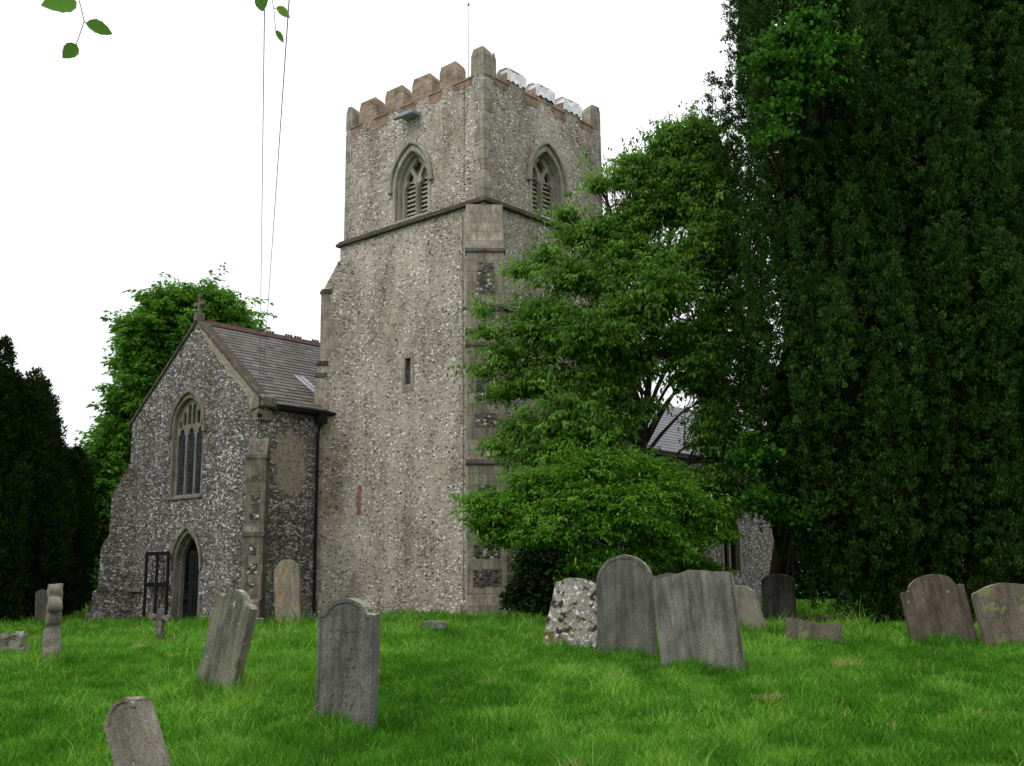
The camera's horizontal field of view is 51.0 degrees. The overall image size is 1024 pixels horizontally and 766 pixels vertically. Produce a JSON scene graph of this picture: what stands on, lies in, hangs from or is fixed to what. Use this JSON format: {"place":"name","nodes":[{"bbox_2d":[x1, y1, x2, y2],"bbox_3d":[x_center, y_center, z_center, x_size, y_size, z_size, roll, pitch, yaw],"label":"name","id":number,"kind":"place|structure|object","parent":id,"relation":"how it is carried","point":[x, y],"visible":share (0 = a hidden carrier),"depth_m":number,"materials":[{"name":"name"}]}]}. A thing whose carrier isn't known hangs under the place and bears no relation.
{"place":"outdoors","nodes":[
{"label":"outdoors","id":0,"kind":"place"},
{"bbox_2d":[41,0,111,58],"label":"leafy twig","id":1,"kind":"object","parent":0,"point":[70,50],"visible":1,"depth_m":2.06,"materials":[{"name":"green plant"}]},
{"bbox_2d":[255,0,289,42],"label":"leafy twig","id":2,"kind":"object","parent":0,"point":[261,5],"visible":1,"depth_m":2.50,"materials":[{"name":"green plant"}]},
{"bbox_2d":[0,0,784,461],"label":"sky","id":3,"kind":"structure","parent":0,"point":[132,158],"materials":[{"name":"white"}]},
{"bbox_2d":[0,578,1023,765],"bbox_3d":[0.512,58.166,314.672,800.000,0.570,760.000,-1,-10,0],"label":"ground","id":4,"kind":"structure","parent":0,"point":[815,617],"depth_m":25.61,"materials":[{"name":"green plant"}]},
{"bbox_2d":[0,631,31,654],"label":"broken monument","id":5,"kind":"object","parent":4,"relation":"on","point":[8,639],"visible":0.62,"depth_m":17.20,"materials":[{"name":"grey stone"}]},
{"bbox_2d":[0,334,80,621],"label":"yew tree","id":6,"kind":"object","parent":4,"relation":"on","point":[28,527],"visible":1,"depth_m":37.55,"materials":[{"name":"green plant"}]},
{"bbox_2d":[35,589,47,623],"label":"headstone","id":7,"kind":"object","parent":4,"relation":"on","point":[41,599],"visible":0.48,"depth_m":35.23,"materials":[{"name":"stone"}]},
{"bbox_2d":[42,583,63,661],"bbox_3d":[-6.221,3.447,14.508,0.243,1.457,0.664,4,-13,-24],"label":"stone cross","id":8,"kind":"object","parent":4,"relation":"on","point":[52,630],"visible":0.71,"depth_m":14.43,"materials":[{"name":"grey stone"}]},
{"bbox_2d":[20,376,98,617],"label":"yew tree","id":9,"kind":"object","parent":4,"relation":"on","point":[74,578],"visible":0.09,"depth_m":41.88,"materials":[{"name":"green plant"}]},
{"bbox_2d":[64,444,100,579],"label":"yew tree","id":10,"kind":"object","parent":4,"relation":"on","point":[95,542],"visible":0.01,"depth_m":44.88,"materials":[{"name":"green plant"}]},
{"bbox_2d":[103,696,171,765],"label":"headstone","id":11,"kind":"object","parent":4,"relation":"on","point":[132,730],"visible":1,"depth_m":7.95,"materials":[{"name":"stone"}]},
{"bbox_2d":[149,608,170,640],"bbox_3d":[-7.716,5.487,23.429,0.479,1.131,0.186,1,-10,8],"label":"stone cross","id":12,"kind":"object","parent":4,"relation":"on","point":[160,617],"visible":0.56,"depth_m":23.42,"materials":[{"name":"grey stone"}]},
{"bbox_2d":[73,262,276,608],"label":"chestnut tree","id":13,"kind":"object","parent":4,"relation":"on","point":[150,334],"visible":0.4,"depth_m":50.12,"materials":[{"name":"green plant"}]},
{"bbox_2d":[196,589,257,690],"bbox_3d":[-3.251,3.110,12.097,0.593,1.586,0.132,11,-3,31],"label":"headstone","id":14,"kind":"object","parent":4,"relation":"on","point":[231,626],"visible":0.56,"depth_m":12.04,"materials":[{"name":"stone"}]},
{"bbox_2d":[274,559,301,624],"bbox_3d":[-6.585,6.351,31.554,0.823,2.297,0.141,-6,-9,13],"label":"headstone","id":15,"kind":"object","parent":4,"relation":"on","point":[287,585],"visible":0.69,"depth_m":31.53,"materials":[{"name":"stone"}]},
{"bbox_2d":[315,598,379,733],"bbox_3d":[-1.575,2.867,10.230,0.622,1.599,0.164,-4,-11,22],"label":"headstone","id":16,"kind":"object","parent":4,"relation":"on","point":[348,645],"visible":0.85,"depth_m":10.20,"materials":[{"name":"stone"}]},
{"bbox_2d":[85,2,773,622],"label":"church","id":17,"kind":"structure","parent":4,"relation":"on","point":[341,460],"depth_m":35.40,"materials":[{"name":"stone"}]},
{"bbox_2d":[166,389,206,500],"bbox_3d":[-11.151,2.118,37.085,2.400,3.814,0.420,-9,-14,41],"label":"west window","id":18,"kind":"structure","parent":17,"relation":"in","point":[189,423],"depth_m":37.29,"materials":[{"name":"stone"}]},
{"bbox_2d":[259,9,264,395],"bbox_3d":[-3.748,-2.062,16.046,0.008,1.688,37.975,2,-11,-13],"label":"overhead cable","id":19,"kind":"object","parent":17,"relation":"attached to","point":[262,159],"visible":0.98,"depth_m":12.00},
{"bbox_2d":[261,0,289,393],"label":"overhead cable","id":20,"kind":"object","parent":17,"relation":"attached to","point":[278,159],"visible":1,"depth_m":10.48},
{"bbox_2d":[402,351,413,392],"bbox_3d":[-3.295,-0.343,34.802,0.560,1.290,0.273,-9,-14,41],"label":"slit window","id":21,"kind":"structure","parent":17,"relation":"in","point":[410,387],"depth_m":34.70,"materials":[{"name":"stone"}]},
{"bbox_2d":[387,139,433,224],"bbox_3d":[-3.228,-6.774,36.105,2.160,2.829,0.700,-9,-14,41],"label":"belfry window","id":22,"kind":"structure","parent":17,"relation":"in","point":[402,176],"depth_m":36.33,"materials":[{"name":"stone"}]},
{"bbox_2d":[526,140,568,224],"bbox_3d":[1.015,-6.788,36.235,0.700,2.829,2.160,-9,-14,41],"label":"belfry window","id":23,"kind":"structure","parent":17,"relation":"in","point":[540,154],"depth_m":36.50,"materials":[{"name":"stone"}]},
{"bbox_2d":[721,519,742,572],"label":"nave window","id":24,"kind":"structure","parent":17,"relation":"in","point":[728,554],"depth_m":42.88,"materials":[{"name":"stone"}]},
{"bbox_2d":[419,620,447,629],"bbox_3d":[-1.532,4.745,20.960,0.537,0.200,0.327,-2,-10,8],"label":"ledger stone","id":25,"kind":"object","parent":4,"relation":"on","point":[438,624],"visible":0.74,"depth_m":20.83,"materials":[{"name":"grey stone"}]},
{"bbox_2d":[542,578,596,650],"bbox_3d":[0.962,3.826,16.839,0.848,1.543,0.134,9,-17,18],"label":"headstone","id":26,"kind":"object","parent":4,"relation":"on","point":[572,616],"visible":0.51,"depth_m":16.85,"materials":[{"name":"stone"}]},
{"bbox_2d":[496,538,668,616],"bbox_3d":[1.926,4.851,28.105,4.714,3.273,2.782,-5,-11,21],"label":"shrub","id":27,"kind":"object","parent":4,"relation":"on","point":[530,586],"visible":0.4,"depth_m":27.82,"materials":[{"name":"green plant"}]},
{"bbox_2d":[450,427,746,588],"bbox_3d":[2.093,3.352,24.046,6.885,4.858,3.310,1,-10,-10],"label":"laburnum tree","id":28,"kind":"object","parent":4,"relation":"on","point":[552,505],"visible":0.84,"depth_m":23.93,"materials":[{"name":"green plant"}]},
{"bbox_2d":[442,88,760,532],"bbox_3d":[2.688,-0.881,27.980,8.932,14.568,5.968,-1,-10,0],"label":"cherry tree","id":29,"kind":"object","parent":4,"relation":"on","point":[665,179],"visible":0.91,"depth_m":26.97,"materials":[{"name":"green plant"}]},
{"bbox_2d":[596,554,656,655],"bbox_3d":[1.692,3.483,15.895,0.882,1.862,0.143,-4,-9,20],"label":"headstone","id":30,"kind":"object","parent":4,"relation":"on","point":[626,614],"visible":0.69,"depth_m":15.87,"materials":[{"name":"stone"}]},
{"bbox_2d":[653,573,674,624],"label":"headstone","id":31,"kind":"object","parent":4,"relation":"on","point":[662,576],"visible":0.09,"depth_m":22.41,"materials":[{"name":"stone"}]},
{"bbox_2d":[652,570,744,671],"bbox_3d":[2.415,3.254,13.861,1.077,1.665,0.154,-12,-17,24],"label":"headstone","id":32,"kind":"object","parent":4,"relation":"on","point":[696,611],"visible":0.76,"depth_m":13.84,"materials":[{"name":"stone"}]},
{"bbox_2d":[735,585,766,633],"bbox_3d":[4.251,4.366,19.705,0.739,1.320,0.135,-20,-17,22],"label":"headstone","id":33,"kind":"object","parent":4,"relation":"on","point":[747,599],"visible":0.32,"depth_m":19.64,"materials":[{"name":"stone"}]},
{"bbox_2d":[761,574,796,616],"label":"headstone","id":34,"kind":"object","parent":4,"relation":"on","point":[779,592],"visible":0.73,"depth_m":28.38,"materials":[{"name":"stone"}]},
{"bbox_2d":[713,0,880,577],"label":"sycamore tree","id":35,"kind":"object","parent":4,"relation":"on","point":[760,500],"visible":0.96,"depth_m":23.66,"materials":[{"name":"green plant"}]},
{"bbox_2d":[785,617,841,642],"bbox_3d":[4.957,4.278,17.623,0.900,0.800,0.173,1,-14,8],"label":"kerb stone","id":36,"kind":"object","parent":4,"relation":"on","point":[796,627],"visible":0.43,"depth_m":17.60,"materials":[{"name":"grey stone"}]},
{"bbox_2d":[697,0,1023,622],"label":"yew tree","id":37,"kind":"object","parent":4,"relation":"on","point":[883,414],"visible":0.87,"depth_m":24.57,"materials":[{"name":"green plant"}]},
{"bbox_2d":[773,509,1023,598],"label":"hedge","id":38,"kind":"object","parent":4,"relation":"on","point":[800,577],"visible":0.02,"depth_m":50.23,"materials":[{"name":"green plant"}]},
{"bbox_2d":[900,574,977,645],"bbox_3d":[6.987,3.894,17.544,1.032,1.516,0.133,-9,-15,4],"label":"headstone","id":39,"kind":"object","parent":4,"relation":"on","point":[931,603],"visible":0.68,"depth_m":17.54,"materials":[{"name":"stone"}]},
{"bbox_2d":[942,0,1023,583],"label":"yew tree","id":40,"kind":"object","parent":4,"relation":"on","point":[975,37],"visible":0.08,"depth_m":25.75,"materials":[{"name":"green plant"}]},
{"bbox_2d":[971,583,1023,646],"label":"headstone","id":41,"kind":"object","parent":4,"relation":"on","point":[999,609],"visible":0.69,"depth_m":16.43,"materials":[{"name":"stone"}]}
]}

